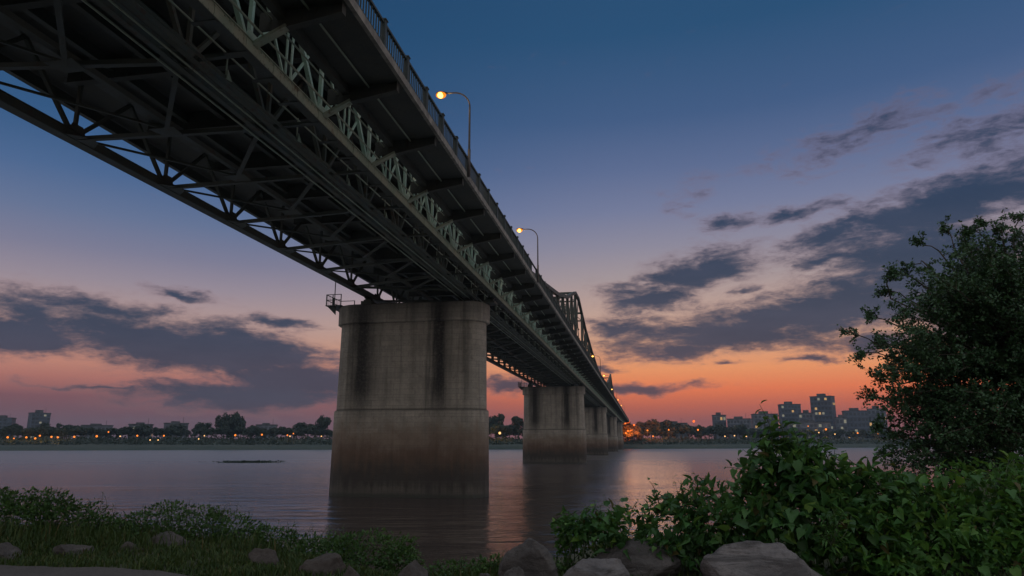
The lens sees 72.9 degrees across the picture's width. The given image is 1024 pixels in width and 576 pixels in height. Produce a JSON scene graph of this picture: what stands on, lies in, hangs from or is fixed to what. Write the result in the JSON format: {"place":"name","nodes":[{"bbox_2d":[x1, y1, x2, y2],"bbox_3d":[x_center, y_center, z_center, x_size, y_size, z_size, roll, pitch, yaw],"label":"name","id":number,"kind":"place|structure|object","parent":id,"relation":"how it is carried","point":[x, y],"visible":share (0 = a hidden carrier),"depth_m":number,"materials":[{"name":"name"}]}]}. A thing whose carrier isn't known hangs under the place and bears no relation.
{"place":"outdoors","nodes":[
{"label":"outdoors","id":0,"kind":"place"},
{"bbox_2d":[0,565,186,575],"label":"path","id":1,"kind":"structure","parent":0,"point":[7,570],"depth_m":8.40,"materials":[{"name":"concrete"}]},
{"bbox_2d":[0,438,968,450],"bbox_3d":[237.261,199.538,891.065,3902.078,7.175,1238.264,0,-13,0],"label":"bank ground","id":2,"kind":"structure","parent":0,"point":[112,446],"depth_m":370.40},
{"bbox_2d":[0,414,16,438],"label":"building","id":3,"kind":"structure","parent":2,"relation":"on","point":[5,420],"depth_m":647.69,"materials":[{"name":"grey concrete"}]},
{"bbox_2d":[0,425,22,435],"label":"tree","id":4,"kind":"object","parent":2,"relation":"on","point":[10,429],"visible":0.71,"depth_m":377.10,"materials":[{"name":"green plant"}]},
{"bbox_2d":[12,427,24,435],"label":"tree","id":5,"kind":"object","parent":2,"relation":"on","point":[17,432],"visible":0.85,"depth_m":374.47,"materials":[{"name":"green plant"}]},
{"bbox_2d":[20,427,35,437],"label":"tree","id":6,"kind":"object","parent":2,"relation":"on","point":[27,431],"visible":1,"depth_m":371.35,"materials":[{"name":"green plant"}]},
{"bbox_2d":[31,427,45,436],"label":"tree","id":7,"kind":"object","parent":2,"relation":"on","point":[38,431],"visible":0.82,"depth_m":377.22,"materials":[{"name":"green plant"}]},
{"bbox_2d":[27,410,50,438],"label":"building","id":8,"kind":"structure","parent":2,"relation":"on","point":[36,418],"depth_m":651.89,"materials":[{"name":"grey concrete"}]},
{"bbox_2d":[46,427,62,435],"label":"tree","id":9,"kind":"object","parent":2,"relation":"on","point":[51,431],"visible":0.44,"depth_m":389.35,"materials":[{"name":"green plant"}]},
{"bbox_2d":[54,428,70,437],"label":"tree","id":10,"kind":"object","parent":2,"relation":"on","point":[65,432],"visible":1,"depth_m":376.94,"materials":[{"name":"green plant"}]},
{"bbox_2d":[69,425,85,435],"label":"tree","id":11,"kind":"object","parent":2,"relation":"on","point":[77,429],"visible":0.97,"depth_m":383.22,"materials":[{"name":"green plant"}]},
{"bbox_2d":[80,421,113,438],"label":"building","id":12,"kind":"structure","parent":2,"relation":"on","point":[99,426],"depth_m":462.70,"materials":[{"name":"grey concrete"}]},
{"bbox_2d":[104,427,116,435],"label":"tree","id":13,"kind":"object","parent":2,"relation":"on","point":[112,431],"visible":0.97,"depth_m":383.87,"materials":[{"name":"green plant"}]},
{"bbox_2d":[122,426,135,436],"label":"tree","id":14,"kind":"object","parent":2,"relation":"on","point":[128,430],"visible":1,"depth_m":390.21,"materials":[{"name":"green plant"}]},
{"bbox_2d":[127,419,153,438],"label":"building","id":15,"kind":"structure","parent":2,"relation":"on","point":[136,424],"depth_m":468.54,"materials":[{"name":"grey concrete"}]},
{"bbox_2d":[134,425,151,438],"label":"tree","id":16,"kind":"object","parent":2,"relation":"on","point":[143,430],"visible":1,"depth_m":388.21,"materials":[{"name":"green plant"}]},
{"bbox_2d":[155,427,169,436],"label":"tree","id":17,"kind":"object","parent":2,"relation":"on","point":[161,431],"visible":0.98,"depth_m":398.11,"materials":[{"name":"green plant"}]},
{"bbox_2d":[169,428,181,435],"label":"tree","id":18,"kind":"object","parent":2,"relation":"on","point":[175,432],"visible":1,"depth_m":397.44,"materials":[{"name":"green plant"}]},
{"bbox_2d":[164,418,188,438],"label":"building","id":19,"kind":"structure","parent":2,"relation":"on","point":[176,423],"depth_m":483.97,"materials":[{"name":"grey concrete"}]},
{"bbox_2d":[167,424,185,436],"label":"tree","id":20,"kind":"object","parent":2,"relation":"on","point":[174,426],"visible":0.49,"depth_m":428.11,"materials":[{"name":"green plant"}]},
{"bbox_2d":[194,422,211,435],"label":"tree","id":21,"kind":"object","parent":2,"relation":"on","point":[206,425],"visible":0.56,"depth_m":417.74,"materials":[{"name":"green plant"}]},
{"bbox_2d":[199,427,210,436],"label":"tree","id":22,"kind":"object","parent":2,"relation":"on","point":[205,431],"visible":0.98,"depth_m":400.38,"materials":[{"name":"green plant"}]},
{"bbox_2d":[214,412,230,435],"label":"tree","id":23,"kind":"object","parent":2,"relation":"on","point":[223,421],"visible":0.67,"depth_m":406.81,"materials":[{"name":"green plant"}]},
{"bbox_2d":[215,426,229,437],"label":"tree","id":24,"kind":"object","parent":2,"relation":"on","point":[223,430],"visible":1,"depth_m":396.95,"materials":[{"name":"green plant"}]},
{"bbox_2d":[229,411,238,429],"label":"tree","id":25,"kind":"object","parent":2,"relation":"on","point":[231,421],"visible":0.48,"depth_m":409.92,"materials":[{"name":"green plant"}]},
{"bbox_2d":[232,413,245,435],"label":"tree","id":26,"kind":"object","parent":2,"relation":"on","point":[239,420],"visible":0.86,"depth_m":410.15,"materials":[{"name":"green plant"}]},
{"bbox_2d":[233,426,246,437],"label":"tree","id":27,"kind":"object","parent":2,"relation":"on","point":[238,430],"visible":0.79,"depth_m":404.23,"materials":[{"name":"green plant"}]},
{"bbox_2d":[242,428,252,436],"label":"tree","id":28,"kind":"object","parent":2,"relation":"on","point":[248,432],"visible":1,"depth_m":397.72,"materials":[{"name":"green plant"}]},
{"bbox_2d":[255,423,277,438],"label":"building","id":29,"kind":"structure","parent":2,"relation":"on","point":[267,426],"depth_m":481.77,"materials":[{"name":"grey concrete"}]},
{"bbox_2d":[273,426,285,435],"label":"tree","id":30,"kind":"object","parent":2,"relation":"on","point":[280,430],"visible":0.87,"depth_m":408.58,"materials":[{"name":"green plant"}]},
{"bbox_2d":[284,427,296,435],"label":"tree","id":31,"kind":"object","parent":2,"relation":"on","point":[289,431],"visible":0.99,"depth_m":403.83,"materials":[{"name":"green plant"}]},
{"bbox_2d":[297,425,317,433],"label":"tree","id":32,"kind":"object","parent":2,"relation":"on","point":[310,429],"visible":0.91,"depth_m":411.08,"materials":[{"name":"green plant"}]},
{"bbox_2d":[315,415,331,436],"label":"tree","id":33,"kind":"object","parent":2,"relation":"on","point":[324,422],"visible":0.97,"depth_m":416.70,"materials":[{"name":"green plant"}]},
{"bbox_2d":[0,435,930,444],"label":"bank undergrowth","id":34,"kind":"object","parent":2,"relation":"on","point":[79,440],"visible":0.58,"depth_m":390.48,"materials":[{"name":"plant"}]},
{"bbox_2d":[489,424,499,437],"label":"tree","id":35,"kind":"object","parent":2,"relation":"on","point":[493,428],"visible":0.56,"depth_m":418.76,"materials":[{"name":"green plant"}]},
{"bbox_2d":[489,413,504,425],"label":"tree","id":36,"kind":"object","parent":2,"relation":"on","point":[498,420],"visible":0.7,"depth_m":433.26,"materials":[{"name":"green plant"}]},
{"bbox_2d":[490,423,505,437],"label":"tree","id":37,"kind":"object","parent":2,"relation":"on","point":[498,430],"visible":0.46,"depth_m":429.40,"materials":[{"name":"green plant"}]},
{"bbox_2d":[500,424,515,436],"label":"tree","id":38,"kind":"object","parent":2,"relation":"on","point":[510,429],"visible":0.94,"depth_m":431.63,"materials":[{"name":"green plant"}]},
{"bbox_2d":[511,416,523,433],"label":"tree","id":39,"kind":"object","parent":2,"relation":"on","point":[517,422],"visible":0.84,"depth_m":434.71,"materials":[{"name":"green plant"}]},
{"bbox_2d":[623,432,634,438],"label":"tree","id":40,"kind":"object","parent":2,"relation":"on","point":[627,435],"visible":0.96,"depth_m":443.31,"materials":[{"name":"green plant"}]},
{"bbox_2d":[623,423,641,436],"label":"tree","id":41,"kind":"object","parent":2,"relation":"on","point":[628,426],"visible":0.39,"depth_m":457.89,"materials":[{"name":"green plant"}]},
{"bbox_2d":[635,420,650,438],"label":"tree","id":42,"kind":"object","parent":2,"relation":"on","point":[642,424],"visible":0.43,"depth_m":472.63,"materials":[{"name":"green plant"}]},
{"bbox_2d":[643,427,651,438],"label":"tree","id":43,"kind":"object","parent":2,"relation":"on","point":[645,433],"visible":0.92,"depth_m":462.81,"materials":[{"name":"green plant"}]},
{"bbox_2d":[648,424,660,438],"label":"tree","id":44,"kind":"object","parent":2,"relation":"on","point":[657,428],"visible":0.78,"depth_m":469.03,"materials":[{"name":"green plant"}]},
{"bbox_2d":[647,418,662,437],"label":"tree","id":45,"kind":"object","parent":2,"relation":"on","point":[653,422],"visible":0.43,"depth_m":472.52,"materials":[{"name":"green plant"}]},
{"bbox_2d":[660,420,675,429],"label":"tree","id":46,"kind":"object","parent":2,"relation":"on","point":[666,422],"visible":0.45,"depth_m":476.23,"materials":[{"name":"green plant"}]},
{"bbox_2d":[666,425,677,437],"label":"tree","id":47,"kind":"object","parent":2,"relation":"on","point":[672,432],"visible":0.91,"depth_m":470.99,"materials":[{"name":"green plant"}]},
{"bbox_2d":[661,421,687,438],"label":"building","id":48,"kind":"structure","parent":2,"relation":"on","point":[679,434],"depth_m":563.23,"materials":[{"name":"grey concrete"}]},
{"bbox_2d":[673,423,692,437],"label":"tree","id":49,"kind":"object","parent":2,"relation":"on","point":[682,428],"visible":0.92,"depth_m":473.75,"materials":[{"name":"green plant"}]},
{"bbox_2d":[696,425,706,437],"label":"tree","id":50,"kind":"object","parent":2,"relation":"on","point":[700,432],"visible":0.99,"depth_m":476.50,"materials":[{"name":"green plant"}]},
{"bbox_2d":[705,427,715,436],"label":"tree","id":51,"kind":"object","parent":2,"relation":"on","point":[710,431],"visible":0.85,"depth_m":495.31,"materials":[{"name":"green plant"}]},
{"bbox_2d":[712,412,726,438],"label":"building","id":52,"kind":"structure","parent":2,"relation":"on","point":[718,418],"depth_m":619.48,"materials":[{"name":"grey concrete"}]},
{"bbox_2d":[716,425,726,437],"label":"tree","id":53,"kind":"object","parent":2,"relation":"on","point":[720,432],"visible":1,"depth_m":488.27,"materials":[{"name":"green plant"}]},
{"bbox_2d":[729,425,745,437],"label":"tree","id":54,"kind":"object","parent":2,"relation":"on","point":[736,430],"visible":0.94,"depth_m":486.22,"materials":[{"name":"green plant"}]},
{"bbox_2d":[727,413,752,438],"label":"building","id":55,"kind":"structure","parent":2,"relation":"on","point":[739,420],"depth_m":602.43,"materials":[{"name":"grey concrete"}]},
{"bbox_2d":[738,424,749,438],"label":"tree","id":56,"kind":"object","parent":2,"relation":"on","point":[742,433],"visible":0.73,"depth_m":487.00,"materials":[{"name":"green plant"}]},
{"bbox_2d":[751,411,778,439],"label":"building","id":57,"kind":"structure","parent":2,"relation":"on","point":[756,418],"depth_m":644.02,"materials":[{"name":"grey concrete"}]},
{"bbox_2d":[778,402,800,437],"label":"building","id":58,"kind":"structure","parent":2,"relation":"on","point":[789,411],"depth_m":689.12,"materials":[{"name":"grey concrete"}]},
{"bbox_2d":[798,410,814,420],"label":"building","id":59,"kind":"structure","parent":2,"relation":"on","point":[805,415],"depth_m":660.26,"materials":[{"name":"grey concrete"}]},
{"bbox_2d":[787,420,831,439],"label":"building","id":60,"kind":"structure","parent":2,"relation":"on","point":[814,425],"depth_m":583.17,"materials":[{"name":"grey concrete"}]},
{"bbox_2d":[809,393,835,438],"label":"building","id":61,"kind":"structure","parent":2,"relation":"on","point":[823,407],"depth_m":707.15,"materials":[{"name":"grey concrete"}]},
{"bbox_2d":[830,430,840,438],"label":"tree","id":62,"kind":"object","parent":2,"relation":"on","point":[835,434],"visible":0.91,"depth_m":550.19,"materials":[{"name":"green plant"}]},
{"bbox_2d":[835,413,847,438],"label":"building","id":63,"kind":"structure","parent":2,"relation":"on","point":[840,422],"depth_m":666.48,"materials":[{"name":"grey concrete"}]},
{"bbox_2d":[841,407,870,439],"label":"building","id":64,"kind":"structure","parent":2,"relation":"on","point":[857,420],"depth_m":680.74,"materials":[{"name":"grey concrete"}]},
{"bbox_2d":[867,406,887,439],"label":"building","id":65,"kind":"structure","parent":2,"relation":"on","point":[873,412],"depth_m":705.68,"materials":[{"name":"grey concrete"}]},
{"bbox_2d":[0,447,1022,572],"bbox_3d":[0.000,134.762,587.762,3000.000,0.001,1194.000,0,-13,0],"label":"river water","id":66,"kind":"structure","parent":0,"point":[521,503],"depth_m":59.98,"materials":[{"name":"grey liquid"}]},
{"bbox_2d":[199,460,287,462],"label":"weed raft","id":67,"kind":"object","parent":66,"relation":"on","point":[245,461],"visible":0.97,"depth_m":137.81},
{"bbox_2d":[325,282,496,497],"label":"bridge pier","id":68,"kind":"structure","parent":66,"relation":"on","point":[411,416],"depth_m":52.93,"materials":[{"name":"concrete"}]},
{"bbox_2d":[0,0,533,298],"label":"bridge span","id":69,"kind":"object","parent":68,"relation":"on","point":[312,126],"visible":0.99,"depth_m":28.91,"materials":[{"name":"metal"}]},
{"bbox_2d":[436,91,470,176],"bbox_3d":[-2.976,-7.743,34.764,1.874,4.725,0.450,-2,-13,10],"label":"street lamp","id":70,"kind":"object","parent":69,"relation":"attached to","point":[440,94],"visible":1,"depth_m":34.75,"materials":[{"name":"metal"}]},
{"bbox_2d":[342,256,598,383],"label":"bridge span","id":71,"kind":"object","parent":68,"relation":"on","point":[531,325],"visible":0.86,"depth_m":75.14,"materials":[{"name":"metal"}]},
{"bbox_2d":[516,228,538,282],"bbox_3d":[1.276,-2.727,57.326,1.874,4.725,0.450,-2,-13,10],"label":"street lamp","id":72,"kind":"object","parent":71,"relation":"attached to","point":[519,229],"visible":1,"depth_m":57.22,"materials":[{"name":"metal"}]},
{"bbox_2d":[518,375,586,463],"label":"bridge pier","id":73,"kind":"structure","parent":66,"relation":"on","point":[554,430],"depth_m":134.98,"materials":[{"name":"concrete"}]},
{"bbox_2d":[521,311,614,405],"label":"bridge span","id":74,"kind":"object","parent":73,"relation":"on","point":[597,388],"visible":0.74,"depth_m":156.84,"materials":[{"name":"metal"}]},
{"bbox_2d":[584,406,607,454],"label":"bridge pier","id":75,"kind":"structure","parent":66,"relation":"on","point":[596,431],"depth_m":216.66,"materials":[{"name":"concrete"}]},
{"bbox_2d":[584,374,622,415],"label":"bridge span","id":76,"kind":"object","parent":75,"relation":"on","point":[614,407],"visible":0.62,"depth_m":256.38,"materials":[{"name":"metal"}]},
{"bbox_2d":[606,416,617,451],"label":"bridge pier","id":77,"kind":"structure","parent":66,"relation":"on","point":[612,434],"depth_m":298.54,"materials":[{"name":"concrete"}]},
{"bbox_2d":[606,411,626,420],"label":"bridge span","id":78,"kind":"object","parent":77,"relation":"on","point":[620,416],"visible":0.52,"depth_m":337.64,"materials":[{"name":"metal"}]},
{"bbox_2d":[617,421,623,449],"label":"bridge pier","id":79,"kind":"structure","parent":66,"relation":"on","point":[620,435],"depth_m":380.63,"materials":[{"name":"concrete"}]},
{"bbox_2d":[0,469,1023,575],"bbox_3d":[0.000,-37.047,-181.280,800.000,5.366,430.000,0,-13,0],"label":"bank ground","id":80,"kind":"structure","parent":0,"point":[948,567],"depth_m":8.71,"materials":[{"name":"green plant"}]},
{"bbox_2d":[0,542,24,559],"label":"rock","id":81,"kind":"object","parent":80,"relation":"on","point":[7,549],"visible":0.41,"depth_m":9.28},
{"bbox_2d":[0,485,125,534],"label":"bank bush","id":82,"kind":"object","parent":80,"relation":"on","point":[8,504],"visible":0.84,"depth_m":11.38,"materials":[{"name":"green plant"}]},
{"bbox_2d":[52,544,93,555],"bbox_3d":[-6.088,3.735,9.619,0.548,0.389,0.439,0,-13,0],"label":"rock","id":83,"kind":"object","parent":80,"relation":"on","point":[66,548],"visible":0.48,"depth_m":9.51,"materials":[{"name":"stone"}]},
{"bbox_2d":[119,541,147,551],"bbox_3d":[-5.477,3.846,10.001,0.373,0.362,0.427,-9,-16,36],"label":"rock","id":84,"kind":"object","parent":80,"relation":"on","point":[127,543],"visible":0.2,"depth_m":9.95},
{"bbox_2d":[147,531,188,545],"bbox_3d":[-5.329,3.956,10.594,0.682,0.455,0.519,0,-13,0],"label":"rock","id":85,"kind":"object","parent":80,"relation":"on","point":[167,536],"visible":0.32,"depth_m":10.54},
{"bbox_2d":[101,498,269,545],"bbox_3d":[-5.347,3.916,11.407,2.709,0.892,1.630,0,-13,0],"label":"bank bush","id":86,"kind":"object","parent":80,"relation":"on","point":[214,515],"visible":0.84,"depth_m":11.33,"materials":[{"name":"green plant"}]},
{"bbox_2d":[248,548,278,566],"bbox_3d":[-3.300,3.700,9.217,0.558,0.453,0.390,0,-13,0],"label":"rock","id":87,"kind":"object","parent":80,"relation":"on","point":[267,555],"visible":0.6,"depth_m":9.19,"materials":[{"name":"stone"}]},
{"bbox_2d":[201,520,343,555],"bbox_3d":[-3.904,4.199,11.364,2.383,0.814,1.141,0,-13,0],"label":"bank bush","id":88,"kind":"object","parent":80,"relation":"on","point":[293,536],"visible":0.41,"depth_m":11.37,"materials":[{"name":"green plant"}]},
{"bbox_2d":[298,553,346,575],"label":"rock","id":89,"kind":"object","parent":80,"relation":"on","point":[327,562],"visible":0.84,"depth_m":8.56,"materials":[{"name":"stone"}]},
{"bbox_2d":[343,566,359,575],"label":"rock","id":90,"kind":"object","parent":80,"relation":"on","point":[350,571],"visible":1,"depth_m":8.20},
{"bbox_2d":[289,527,426,572],"bbox_3d":[-2.273,4.097,10.336,2.050,1.006,1.404,0,-13,0],"label":"bank bush","id":91,"kind":"object","parent":80,"relation":"on","point":[344,541],"visible":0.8,"depth_m":10.30,"materials":[{"name":"green plant"}]},
{"bbox_2d":[398,560,427,575],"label":"rock","id":92,"kind":"object","parent":80,"relation":"on","point":[414,568],"visible":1,"depth_m":7.74,"materials":[{"name":"stone"}]},
{"bbox_2d":[423,551,570,575],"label":"bank bush","id":93,"kind":"object","parent":80,"relation":"on","point":[483,560],"visible":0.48,"depth_m":8.43,"materials":[{"name":"green plant"}]},
{"bbox_2d":[503,566,524,575],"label":"rock","id":94,"kind":"object","parent":80,"relation":"on","point":[516,571],"visible":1,"depth_m":7.52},
{"bbox_2d":[498,538,557,575],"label":"rock","id":95,"kind":"object","parent":80,"relation":"on","point":[530,556],"visible":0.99,"depth_m":7.91,"materials":[{"name":"stone"}]},
{"bbox_2d":[549,513,602,567],"bbox_3d":[0.820,3.254,8.804,0.698,0.821,0.539,0,-13,0],"label":"bank bush","id":96,"kind":"object","parent":80,"relation":"on","point":[561,540],"visible":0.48,"depth_m":8.78,"materials":[{"name":"plant"}]},
{"bbox_2d":[563,558,629,575],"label":"rock","id":97,"kind":"object","parent":80,"relation":"on","point":[600,567],"visible":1,"depth_m":7.21,"materials":[{"name":"stone"}]},
{"bbox_2d":[592,538,681,575],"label":"rock","id":98,"kind":"object","parent":80,"relation":"on","point":[645,561],"visible":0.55,"depth_m":8.09,"materials":[{"name":"stone"}]},
{"bbox_2d":[549,472,799,575],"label":"vine mound","id":99,"kind":"object","parent":80,"relation":"on","point":[697,543],"visible":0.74,"depth_m":8.41,"materials":[{"name":"green plant"}]},
{"bbox_2d":[582,495,611,542],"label":"weed sprig","id":100,"kind":"object","parent":99,"relation":"on","point":[596,511],"visible":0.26,"depth_m":8.69,"materials":[{"name":"plant"}]},
{"bbox_2d":[672,473,712,521],"bbox_3d":[2.293,2.693,8.763,0.582,0.668,0.449,0,-13,0],"label":"weed sprig","id":101,"kind":"object","parent":99,"relation":"on","point":[689,506],"visible":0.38,"depth_m":8.72,"materials":[{"name":"plant"}]},
{"bbox_2d":[700,540,821,575],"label":"rock","id":102,"kind":"object","parent":80,"relation":"on","point":[751,558],"visible":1,"depth_m":6.65,"materials":[{"name":"stone"}]},
{"bbox_2d":[699,400,974,575],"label":"vine thicket","id":103,"kind":"object","parent":80,"relation":"on","point":[801,481],"visible":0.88,"depth_m":7.83,"materials":[{"name":"green plant"}]},
{"bbox_2d":[795,450,1023,575],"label":"creeper bed","id":104,"kind":"object","parent":80,"relation":"on","point":[1002,541],"visible":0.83,"depth_m":7.50,"materials":[{"name":"plant"}]},
{"bbox_2d":[809,508,855,556],"bbox_3d":[3.331,2.531,7.177,0.534,0.499,0.451,0,-13,0],"label":"weed sprig","id":105,"kind":"object","parent":104,"relation":"on","point":[830,539],"visible":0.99,"depth_m":7.17,"materials":[{"name":"plant"}]},
{"bbox_2d":[859,472,899,514],"bbox_3d":[4.139,2.392,7.829,0.459,0.621,0.473,0,-13,0],"label":"weed sprig","id":106,"kind":"object","parent":104,"relation":"on","point":[881,505],"visible":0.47,"depth_m":7.80,"materials":[{"name":"plant"}]},
{"bbox_2d":[897,462,945,501],"bbox_3d":[4.863,2.378,8.239,0.611,0.593,0.408,0,-13,0],"label":"weed sprig","id":107,"kind":"object","parent":104,"relation":"on","point":[919,495],"visible":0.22,"depth_m":8.23,"materials":[{"name":"plant"}]},
{"bbox_2d":[982,456,1023,509],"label":"weed sprig","id":108,"kind":"object","parent":104,"relation":"on","point":[999,486],"visible":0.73,"depth_m":7.62,"materials":[{"name":"plant"}]},
{"bbox_2d":[837,208,1023,488],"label":"leafy tree","id":109,"kind":"object","parent":80,"relation":"on","point":[986,296],"visible":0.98,"depth_m":13.39,"materials":[{"name":"green plant"}]},
{"bbox_2d":[0,0,1023,439],"label":"sky","id":110,"kind":"structure","parent":0,"point":[719,187],"materials":[{"name":"blue"}]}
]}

